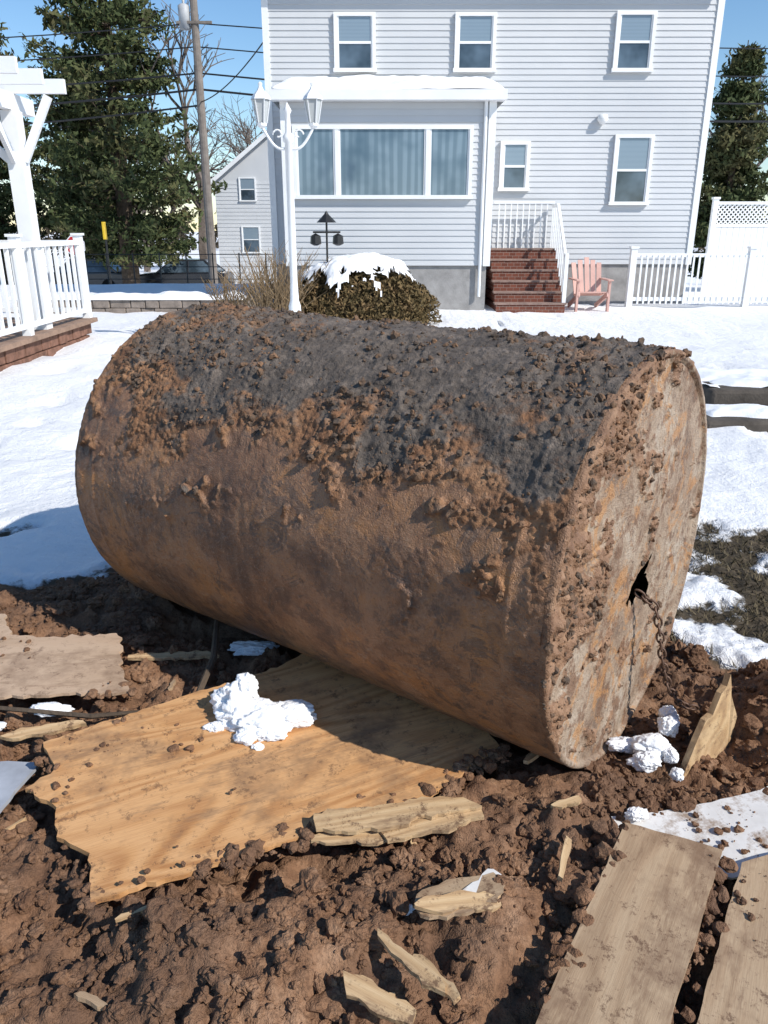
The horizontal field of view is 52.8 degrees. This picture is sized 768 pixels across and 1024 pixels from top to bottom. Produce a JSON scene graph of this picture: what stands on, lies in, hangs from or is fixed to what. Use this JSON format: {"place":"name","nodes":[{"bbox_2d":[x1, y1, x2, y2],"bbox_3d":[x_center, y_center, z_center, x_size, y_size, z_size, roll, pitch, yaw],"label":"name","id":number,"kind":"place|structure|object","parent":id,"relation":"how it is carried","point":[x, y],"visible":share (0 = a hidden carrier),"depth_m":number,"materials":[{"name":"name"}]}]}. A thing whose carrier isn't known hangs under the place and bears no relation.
{"place":"outdoors","nodes":[
{"label":"outdoors","id":0,"kind":"place"},
{"bbox_2d":[0,232,767,1023],"bbox_3d":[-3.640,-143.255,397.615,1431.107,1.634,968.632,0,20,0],"label":"ground","id":1,"kind":"structure","parent":0,"point":[46,538],"depth_m":2.63,"materials":[{"name":"brown soil"}]},
{"bbox_2d":[0,22,56,284],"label":"pine tree","id":2,"kind":"object","parent":1,"relation":"on","point":[7,209],"visible":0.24,"depth_m":39.73,"materials":[{"name":"green plant"}]},
{"bbox_2d":[0,233,97,371],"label":"wooden deck","id":3,"kind":"structure","parent":1,"relation":"on","point":[22,340],"depth_m":9.48,"materials":[{"name":"wood"}]},
{"bbox_2d":[0,56,66,329],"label":"pergola","id":4,"kind":"object","parent":3,"relation":"on","point":[16,154],"visible":0.98,"depth_m":8.97,"materials":[{"name":"white paint"}]},
{"bbox_2d":[67,236,84,255],"bbox_3d":[-11.150,-8.693,28.265,0.702,2.700,0.087,0,20,0],"label":"stop sign","id":5,"kind":"object","parent":1,"relation":"on","point":[70,238],"visible":0.17,"depth_m":27.89,"materials":[{"name":"red metal"}]},
{"bbox_2d":[35,47,142,264],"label":"pine tree","id":6,"kind":"object","parent":1,"relation":"on","point":[41,222],"visible":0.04,"depth_m":40.22,"materials":[{"name":"green plant"}]},
{"bbox_2d":[74,991,107,1010],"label":"wood splinter","id":7,"kind":"object","parent":1,"relation":"on","point":[95,1002],"visible":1,"depth_m":1.52,"materials":[{"name":"brown wood"}]},
{"bbox_2d":[101,222,111,283],"bbox_3d":[-10.200,-9.066,28.628,0.061,3.150,0.250,0,20,0],"label":"marker post","id":8,"kind":"object","parent":1,"relation":"on","point":[104,230],"visible":0.79,"depth_m":28.36,"materials":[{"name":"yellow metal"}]},
{"bbox_2d":[1,0,227,283],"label":"pine tree","id":9,"kind":"object","parent":1,"relation":"on","point":[118,180],"visible":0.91,"depth_m":31.42,"materials":[{"name":"green plant"}]},
{"bbox_2d":[26,0,233,258],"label":"bare tree","id":10,"kind":"object","parent":1,"relation":"on","point":[202,246],"visible":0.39,"depth_m":33.68,"materials":[{"name":"brown plant"}]},
{"bbox_2d":[11,298,257,313],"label":"stones","id":11,"kind":"object","parent":1,"relation":"on","point":[121,306],"visible":0.29,"depth_m":14.35,"materials":[{"name":"grey stone"}]},
{"bbox_2d":[8,290,245,299],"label":"snow","id":12,"kind":"structure","parent":11,"relation":"on","point":[180,295],"depth_m":14.31,"materials":[{"name":"white snow"}]},
{"bbox_2d":[1,253,276,283],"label":"wire fence","id":13,"kind":"object","parent":1,"relation":"on","point":[159,254],"visible":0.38,"depth_m":26.22,"materials":[{"name":"black metal"}]},
{"bbox_2d":[127,127,169,271],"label":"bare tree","id":14,"kind":"object","parent":1,"relation":"on","point":[147,269],"visible":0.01,"depth_m":54.89,"materials":[{"name":"grey plant"}]},
{"bbox_2d":[168,679,175,690],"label":"wood splinter","id":15,"kind":"object","parent":1,"relation":"on","point":[172,685],"visible":1,"depth_m":2.59,"materials":[{"name":"brown wood"}]},
{"bbox_2d":[135,98,244,260],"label":"bare tree","id":16,"kind":"object","parent":1,"relation":"on","point":[212,151],"visible":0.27,"depth_m":47.30,"materials":[{"name":"grey plant"}]},
{"bbox_2d":[193,96,263,173],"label":"bare tree","id":17,"kind":"object","parent":1,"relation":"on","point":[247,140],"visible":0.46,"depth_m":52.35,"materials":[{"name":"grey plant"}]},
{"bbox_2d":[200,268,257,304],"bbox_3d":[-2.554,-3.745,13.212,1.091,0.964,1.164,0,20,0],"label":"bare shrub","id":18,"kind":"object","parent":1,"relation":"on","point":[229,294],"visible":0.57,"depth_m":13.06,"materials":[{"name":"brown plant"}]},
{"bbox_2d":[215,181,276,282],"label":"house wall","id":19,"kind":"structure","parent":1,"relation":"on","point":[234,214],"depth_m":43.06,"materials":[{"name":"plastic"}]},
{"bbox_2d":[216,137,268,180],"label":"gable","id":20,"kind":"structure","parent":19,"relation":"attached to","point":[252,162],"depth_m":42.10,"materials":[{"name":"plastic"}]},
{"bbox_2d":[238,177,256,201],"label":"window frame","id":21,"kind":"object","parent":19,"relation":"attached to","point":[240,189],"visible":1,"depth_m":42.43,"materials":[{"name":"white paint"}]},
{"bbox_2d":[240,179,253,188],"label":"window upper pane","id":22,"kind":"object","parent":21,"relation":"attached to","point":[246,183],"visible":1,"depth_m":42.34,"materials":[{"name":"glass"}]},
{"bbox_2d":[241,190,254,199],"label":"window lower pane","id":23,"kind":"object","parent":21,"relation":"attached to","point":[247,194],"visible":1,"depth_m":42.55,"materials":[{"name":"clear glass"}]},
{"bbox_2d":[241,226,260,252],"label":"window frame","id":24,"kind":"object","parent":19,"relation":"attached to","point":[243,239],"visible":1,"depth_m":43.32,"materials":[{"name":"white paint"}]},
{"bbox_2d":[243,227,258,238],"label":"window upper pane","id":25,"kind":"object","parent":24,"relation":"attached to","point":[250,232],"visible":1,"depth_m":43.22,"materials":[{"name":"glass"}]},
{"bbox_2d":[244,240,258,251],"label":"window lower pane","id":26,"kind":"object","parent":24,"relation":"attached to","point":[253,245],"visible":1,"depth_m":43.45,"materials":[{"name":"clear glass"}]},
{"bbox_2d":[219,241,332,310],"bbox_3d":[-1.707,-3.582,12.195,1.852,1.358,1.806,0,20,0],"label":"bare shrub","id":27,"kind":"object","parent":1,"relation":"on","point":[277,293],"visible":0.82,"depth_m":11.96,"materials":[{"name":"brown plant"}]},
{"bbox_2d":[251,81,322,311],"bbox_3d":[-1.120,-3.479,9.376,0.840,3.090,0.320,0,20,0],"label":"street lamp","id":28,"kind":"object","parent":1,"relation":"on","point":[261,98],"visible":0.96,"depth_m":9.03,"materials":[{"name":"white metal"}]},
{"bbox_2d":[0,640,648,915],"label":"snow clump","id":29,"kind":"object","parent":1,"relation":"on","point":[257,648],"visible":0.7,"depth_m":2.42,"materials":[{"name":"white snow"}]},
{"bbox_2d":[310,211,343,262],"bbox_3d":[-0.920,-3.963,12.606,0.503,1.780,0.298,8,21,20],"label":"bird feeder","id":30,"kind":"object","parent":1,"relation":"on","point":[326,218],"visible":0.92,"depth_m":12.39,"materials":[{"name":"black metal"}]},
{"bbox_2d":[288,252,441,324],"bbox_3d":[-0.382,-3.440,13.008,2.757,1.761,1.847,0,20,0],"label":"hedge bush","id":31,"kind":"object","parent":1,"relation":"on","point":[368,286],"visible":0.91,"depth_m":12.42,"materials":[{"name":"green plant"}]},
{"bbox_2d":[0,568,767,1023],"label":"soil clods","id":32,"kind":"object","parent":1,"relation":"on","point":[170,912],"visible":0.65,"depth_m":1.78,"materials":[{"name":"brown soil"}]},
{"bbox_2d":[5,817,26,829],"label":"wood splinter","id":33,"kind":"object","parent":32,"relation":"on","point":[12,826],"visible":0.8,"depth_m":2.02,"materials":[{"name":"beige wood"}]},
{"bbox_2d":[0,761,39,812],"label":"grey board","id":34,"kind":"object","parent":32,"relation":"on","point":[15,776],"visible":0.87,"depth_m":2.16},
{"bbox_2d":[0,720,86,741],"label":"wood splinter","id":35,"kind":"object","parent":32,"relation":"on","point":[19,734],"visible":1,"depth_m":2.31,"materials":[{"name":"beige wood"}]},
{"bbox_2d":[0,614,128,699],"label":"tan board","id":36,"kind":"object","parent":32,"relation":"on","point":[69,665],"visible":0.99,"depth_m":2.65,"materials":[{"name":"beige wood"}]},
{"bbox_2d":[0,619,218,718],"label":"dead branch","id":37,"kind":"object","parent":32,"relation":"on","point":[209,667],"visible":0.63,"depth_m":2.40,"materials":[{"name":"brown wood"}]},
{"bbox_2d":[115,905,146,922],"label":"wood splinter","id":38,"kind":"object","parent":32,"relation":"on","point":[121,917],"visible":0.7,"depth_m":1.66,"materials":[{"name":"beige wood"}]},
{"bbox_2d":[128,650,218,660],"bbox_3d":[-0.751,0.515,2.766,0.320,0.012,0.049,0,27,-6],"label":"wood splinter","id":39,"kind":"object","parent":32,"relation":"on","point":[182,655],"visible":0.92,"depth_m":2.76,"materials":[{"name":"wood"}]},
{"bbox_2d":[25,654,498,904],"bbox_3d":[-0.354,0.668,2.240,1.253,0.017,0.808,-9,23,-23],"label":"plywood sheet","id":40,"kind":"object","parent":32,"relation":"on","point":[138,805],"visible":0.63,"depth_m":2.11,"materials":[{"name":"brown wood"}]},
{"bbox_2d":[202,672,316,750],"bbox_3d":[-0.377,0.597,2.291,0.337,0.166,0.221,5,21,15],"label":"snow clump","id":41,"kind":"object","parent":40,"relation":"on","point":[246,713],"visible":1,"depth_m":2.28,"materials":[{"name":"white snow"}]},
{"bbox_2d":[311,831,385,845],"bbox_3d":[-0.078,0.795,1.891,0.200,0.008,0.054,0,22,-3],"label":"wood splinter","id":42,"kind":"object","parent":32,"relation":"on","point":[369,838],"visible":0.68,"depth_m":1.88,"materials":[{"name":"beige wood"}]},
{"bbox_2d":[343,970,415,1023],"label":"wood splinter","id":43,"kind":"object","parent":32,"relation":"on","point":[371,996],"visible":1,"depth_m":1.46,"materials":[{"name":"beige wood"}]},
{"bbox_2d":[313,796,481,834],"bbox_3d":[0.036,0.753,1.928,0.422,0.011,0.088,-4,24,-9],"label":"wood splinter","id":44,"kind":"object","parent":32,"relation":"on","point":[377,819],"visible":1,"depth_m":1.92,"materials":[{"name":"beige wood"}]},
{"bbox_2d":[377,928,444,996],"bbox_3d":[0.047,0.889,1.526,0.039,0.011,0.201,-16,22,-42],"label":"wood splinter","id":45,"kind":"object","parent":32,"relation":"on","point":[426,976],"visible":1,"depth_m":1.51,"materials":[{"name":"beige wood"}]},
{"bbox_2d":[380,809,483,843],"bbox_3d":[0.121,0.775,1.912,0.263,0.011,0.068,-8,23,-14],"label":"wood splinter","id":46,"kind":"object","parent":32,"relation":"on","point":[421,827],"visible":0.81,"depth_m":1.90,"materials":[{"name":"beige wood"}]},
{"bbox_2d":[413,954,460,1004],"bbox_3d":[0.098,0.904,1.502,0.033,0.010,0.134,-26,23,-33],"label":"wood splinter","id":47,"kind":"object","parent":32,"relation":"on","point":[452,994],"visible":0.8,"depth_m":1.47,"materials":[{"name":"beige wood"}]},
{"bbox_2d":[414,890,500,914],"bbox_3d":[0.161,0.840,1.663,0.201,0.010,0.054,3,25,-13],"label":"wood splinter","id":48,"kind":"object","parent":32,"relation":"on","point":[448,903],"visible":1,"depth_m":1.66,"materials":[{"name":"beige wood"}]},
{"bbox_2d":[415,872,504,920],"bbox_3d":[0.172,0.840,1.693,0.220,0.009,0.106,-7,17,-25],"label":"wood splinter","id":49,"kind":"object","parent":32,"relation":"on","point":[487,883],"visible":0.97,"depth_m":1.70,"materials":[{"name":"brown wood"}]},
{"bbox_2d":[536,822,721,1023],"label":"wooden board","id":50,"kind":"object","parent":32,"relation":"on","point":[634,943],"visible":0.95,"depth_m":1.61,"materials":[{"name":"brown wood"}]},
{"bbox_2d":[605,705,683,781],"bbox_3d":[0.790,0.679,2.347,0.220,0.097,0.344,6,21,17],"label":"snow clump","id":51,"kind":"object","parent":32,"relation":"on","point":[651,751],"visible":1,"depth_m":2.28,"materials":[{"name":"white snow"}]},
{"bbox_2d":[697,855,767,1023],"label":"wooden board","id":52,"kind":"object","parent":32,"relation":"on","point":[736,990],"visible":0.98,"depth_m":1.58,"materials":[{"name":"brown wood"}]},
{"bbox_2d":[0,0,767,283],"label":"utility pole","id":53,"kind":"object","parent":1,"relation":"on","point":[184,22],"visible":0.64,"depth_m":27.20,"materials":[{"name":"brown wood"}]},
{"bbox_2d":[8,205,762,250],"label":"distant trees","id":54,"kind":"object","parent":1,"relation":"on","point":[182,234],"visible":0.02,"depth_m":115.72,"materials":[{"name":"brown plant"}]},
{"bbox_2d":[269,74,507,309],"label":"sunroom parts","id":55,"kind":"object","parent":1,"relation":"on","point":[397,167],"visible":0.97,"depth_m":13.92,"materials":[{"name":"plastic"}]},
{"bbox_2d":[292,125,473,198],"bbox_3d":[-0.020,-6.255,13.833,3.250,1.210,0.084,0,20,0],"label":"sunroom window frame","id":56,"kind":"structure","parent":55,"relation":"in","point":[336,128],"depth_m":13.83,"materials":[{"name":"white paint"}]},
{"bbox_2d":[75,300,706,768],"bbox_3d":[-0.011,-0.055,2.732,1.907,1.252,1.242,14,25,34],"label":"oil tank","id":57,"kind":"object","parent":1,"relation":"on","point":[487,528],"visible":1,"depth_m":2.14,"materials":[{"name":"metal"}]},
{"bbox_2d":[633,589,699,710],"bbox_3d":[0.871,0.434,2.361,0.249,0.422,0.052,0,20,0],"label":"chain","id":58,"kind":"object","parent":57,"relation":"hanging from","point":[649,602],"visible":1,"depth_m":2.34,"materials":[{"name":"brown metal"}]},
{"bbox_2d":[277,264,686,305],"bbox_3d":[2.030,-5.406,20.277,8.520,2.417,8.140,0,20,0],"label":"foundation","id":59,"kind":"object","parent":1,"relation":"on","point":[617,273],"depth_m":16.16,"materials":[{"name":"concrete"}]},
{"bbox_2d":[463,869,500,891],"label":"snow","id":60,"kind":"structure","parent":1,"relation":"on","point":[472,886],"depth_m":1.72,"materials":[{"name":"white snow"}]},
{"bbox_2d":[485,250,564,312],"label":"stair risers","id":61,"kind":"object","parent":1,"relation":"on","point":[521,275],"visible":0.73,"depth_m":15.08,"materials":[{"name":"red brick"}]},
{"bbox_2d":[490,248,566,304],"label":"stair treads","id":62,"kind":"object","parent":61,"relation":"on","point":[527,292],"visible":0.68,"depth_m":14.89,"materials":[{"name":"red brick"}]},
{"bbox_2d":[494,201,568,302],"bbox_3d":[2.817,-5.076,15.078,1.235,1.870,1.618,0,20,0],"label":"stair railing","id":63,"kind":"object","parent":1,"relation":"on","point":[562,262],"visible":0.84,"depth_m":15.35,"materials":[{"name":"white wood"}]},
{"bbox_2d":[523,752,540,763],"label":"wood splinter","id":64,"kind":"object","parent":1,"relation":"on","point":[530,757],"visible":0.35,"depth_m":2.17,"materials":[{"name":"beige wood"}]},
{"bbox_2d":[557,836,571,881],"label":"wood splinter","id":65,"kind":"object","parent":1,"relation":"on","point":[566,849],"visible":1,"depth_m":1.81,"materials":[{"name":"beige wood"}]},
{"bbox_2d":[550,795,581,809],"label":"wood splinter","id":66,"kind":"object","parent":1,"relation":"on","point":[572,801],"visible":1,"depth_m":1.98,"materials":[{"name":"beige wood"}]},
{"bbox_2d":[567,257,613,311],"bbox_3d":[3.980,-4.420,15.013,0.700,0.984,0.895,0,20,0],"label":"adirondack chair","id":67,"kind":"object","parent":1,"relation":"on","point":[578,287],"visible":0.95,"depth_m":15.14,"materials":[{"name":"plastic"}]},
{"bbox_2d":[611,786,767,879],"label":"snow patch","id":68,"kind":"object","parent":1,"relation":"on","point":[716,813],"visible":0.47,"depth_m":2.01,"materials":[{"name":"white snow"}]},
{"bbox_2d":[624,246,767,306],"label":"picket fence","id":69,"kind":"object","parent":1,"relation":"on","point":[745,298],"visible":0.98,"depth_m":15.45,"materials":[{"name":"white paint"}]},
{"bbox_2d":[680,672,736,777],"bbox_3d":[0.968,0.624,2.295,0.258,0.291,0.030,-13,24,-32],"label":"broken wood","id":70,"kind":"object","parent":1,"relation":"on","point":[712,734],"visible":0.95,"depth_m":2.29,"materials":[{"name":"beige wood"}]},
{"bbox_2d":[687,40,767,278],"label":"pine tree","id":71,"kind":"object","parent":1,"relation":"on","point":[733,153],"visible":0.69,"depth_m":33.91,"materials":[{"name":"green plant"}]},
{"bbox_2d":[697,367,767,431],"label":"garden steps","id":72,"kind":"structure","parent":1,"relation":"on","point":[736,397],"depth_m":6.57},
{"bbox_2d":[700,197,767,291],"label":"lattice fence","id":73,"kind":"object","parent":1,"relation":"on","point":[731,237],"visible":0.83,"depth_m":19.03,"materials":[{"name":"white paint"}]},
{"bbox_2d":[0,0,767,231],"label":"sky","id":74,"kind":"structure","parent":0,"point":[743,20],"materials":[{"name":"blue"}]},
{"bbox_2d":[670,525,767,667],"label":"grass","id":75,"kind":"structure","parent":0,"point":[746,584],"depth_m":3.51,"materials":[{"name":"green plant"}]},
{"bbox_2d":[708,54,767,186],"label":"bare tree","id":76,"kind":"object","parent":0,"point":[758,163],"visible":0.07,"depth_m":39.95,"materials":[{"name":"grey plant"}]},
{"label":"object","id":77,"kind":"object","parent":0,"visible":0},
{"bbox_2d":[268,0,717,263],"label":"front wall","id":78,"kind":"structure","parent":77,"relation":"attached to","point":[559,81],"depth_m":14.90,"materials":[{"name":"plastic"}]},
{"bbox_2d":[333,12,376,72],"bbox_3d":[-0.550,-8.861,14.583,0.830,0.990,0.084,0,20,0],"label":"window frame","id":79,"kind":"object","parent":78,"relation":"attached to","point":[337,69],"visible":1,"depth_m":14.58,"materials":[{"name":"white wood"}]},
{"bbox_2d":[339,16,370,40],"bbox_3d":[-0.550,-9.070,14.528,0.658,0.429,0.010,0,20,0],"label":"window upper pane","id":80,"kind":"object","parent":79,"relation":"in","point":[354,28],"visible":1,"depth_m":14.52,"materials":[{"name":"blue glass"}]},
{"bbox_2d":[339,44,370,67],"bbox_3d":[-0.550,-8.666,14.675,0.658,0.428,0.012,0,20,0],"label":"window lower pane","id":81,"kind":"object","parent":79,"relation":"in","point":[354,55],"visible":1,"depth_m":14.67,"materials":[{"name":"glass"}]},
{"bbox_2d":[453,12,496,72],"bbox_3d":[1.725,-8.861,14.583,0.820,0.990,0.084,0,20,0],"label":"window frame","id":82,"kind":"object","parent":78,"relation":"attached to","point":[457,69],"visible":1,"depth_m":14.58,"materials":[{"name":"white wood"}]},
{"bbox_2d":[459,44,490,67],"bbox_3d":[1.725,-8.666,14.675,0.648,0.428,0.012,0,20,0],"label":"window lower pane","id":83,"kind":"object","parent":82,"relation":"in","point":[474,55],"visible":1,"depth_m":14.67,"materials":[{"name":"blue glass"}]},
{"bbox_2d":[460,16,491,40],"bbox_3d":[1.725,-9.070,14.528,0.648,0.429,0.010,0,20,0],"label":"window upper pane","id":84,"kind":"object","parent":82,"relation":"in","point":[475,28],"visible":1,"depth_m":14.52,"materials":[{"name":"blue glass"}]},
{"bbox_2d":[497,141,530,190],"bbox_3d":[2.590,-6.852,15.318,0.630,0.910,0.084,0,20,0],"label":"window frame","id":85,"kind":"object","parent":78,"relation":"attached to","point":[502,166],"visible":1,"depth_m":15.31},
{"bbox_2d":[504,168,524,187],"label":"window lower pane","id":86,"kind":"object","parent":85,"relation":"in","point":[513,177],"visible":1,"depth_m":15.40,"materials":[{"name":"blue glass"}]},
{"bbox_2d":[505,145,525,164],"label":"window upper pane","id":87,"kind":"object","parent":85,"relation":"in","point":[514,154],"visible":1,"depth_m":15.26,"materials":[{"name":"blue glass"}]},
{"bbox_2d":[597,114,607,124],"bbox_3d":[4.250,-7.629,15.013,0.220,0.190,0.209,0,20,0],"label":"wall lamp","id":88,"kind":"object","parent":78,"relation":"attached to","point":[602,119],"visible":1,"depth_m":14.94,"materials":[{"name":"white paint"}]},
{"bbox_2d":[608,134,654,204],"bbox_3d":[4.920,-6.786,15.342,0.810,1.290,0.084,0,20,0],"label":"window frame","id":89,"kind":"object","parent":78,"relation":"attached to","point":[648,169],"visible":1,"depth_m":15.34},
{"bbox_2d":[614,171,645,201],"bbox_3d":[4.920,-6.520,15.460,0.638,0.578,0.012,0,20,0],"label":"window lower pane","id":90,"kind":"object","parent":89,"relation":"in","point":[630,185],"visible":1,"depth_m":15.46,"materials":[{"name":"glass"}]},
{"bbox_2d":[617,138,649,168],"bbox_3d":[4.920,-7.065,15.262,0.638,0.579,0.010,0,20,0],"label":"window upper pane","id":91,"kind":"object","parent":89,"relation":"in","point":[633,153],"visible":1,"depth_m":15.25,"materials":[{"name":"glass"}]},
{"bbox_2d":[610,10,657,72],"bbox_3d":[4.730,-8.871,14.579,0.790,1.010,0.084,0,20,0],"label":"window frame","id":92,"kind":"object","parent":78,"relation":"attached to","point":[618,41],"visible":1,"depth_m":14.58,"materials":[{"name":"white wood"}]},
{"bbox_2d":[617,43,648,67],"bbox_3d":[4.730,-8.671,14.673,0.618,0.438,0.012,0,20,0],"label":"window lower pane","id":93,"kind":"object","parent":92,"relation":"in","point":[633,55],"visible":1,"depth_m":14.67,"materials":[{"name":"blue glass"}]},
{"bbox_2d":[620,15,651,39],"bbox_3d":[4.730,-9.084,14.523,0.618,0.439,0.010,0,20,0],"label":"window upper pane","id":94,"kind":"object","parent":92,"relation":"in","point":[635,27],"visible":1,"depth_m":14.51,"materials":[{"name":"glass"}]},
{"bbox_2d":[261,0,724,264],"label":"corner trim","id":95,"kind":"structure","parent":77,"relation":"attached to","point":[707,111],"depth_m":15.12,"materials":[{"name":"white paint"}]},
{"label":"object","id":96,"kind":"object","parent":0,"visible":0},
{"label":"roof","id":97,"kind":"object","parent":96,"relation":"on","visible":0},
{"bbox_2d":[211,130,266,183],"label":"rake trim","id":98,"kind":"structure","parent":97,"relation":"attached to","point":[239,157],"depth_m":41.62,"materials":[{"name":"white paint"}]},
{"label":"road","id":99,"kind":"structure","parent":0,"visible":0},
{"bbox_2d":[47,258,122,284],"bbox_3d":[-14.269,-11.335,37.062,4.338,1.525,1.800,0,20,0],"label":"parked car","id":100,"kind":"object","parent":99,"relation":"on","point":[97,275],"visible":0.26,"depth_m":36.23,"materials":[{"name":"grey paint"}]},
{"bbox_2d":[140,259,234,283],"bbox_3d":[-9.469,-11.300,36.968,4.338,1.525,1.800,0,20,0],"label":"parked car","id":101,"kind":"object","parent":99,"relation":"on","point":[176,275],"visible":0.52,"depth_m":36.13,"materials":[{"name":"paint"}]}
]}

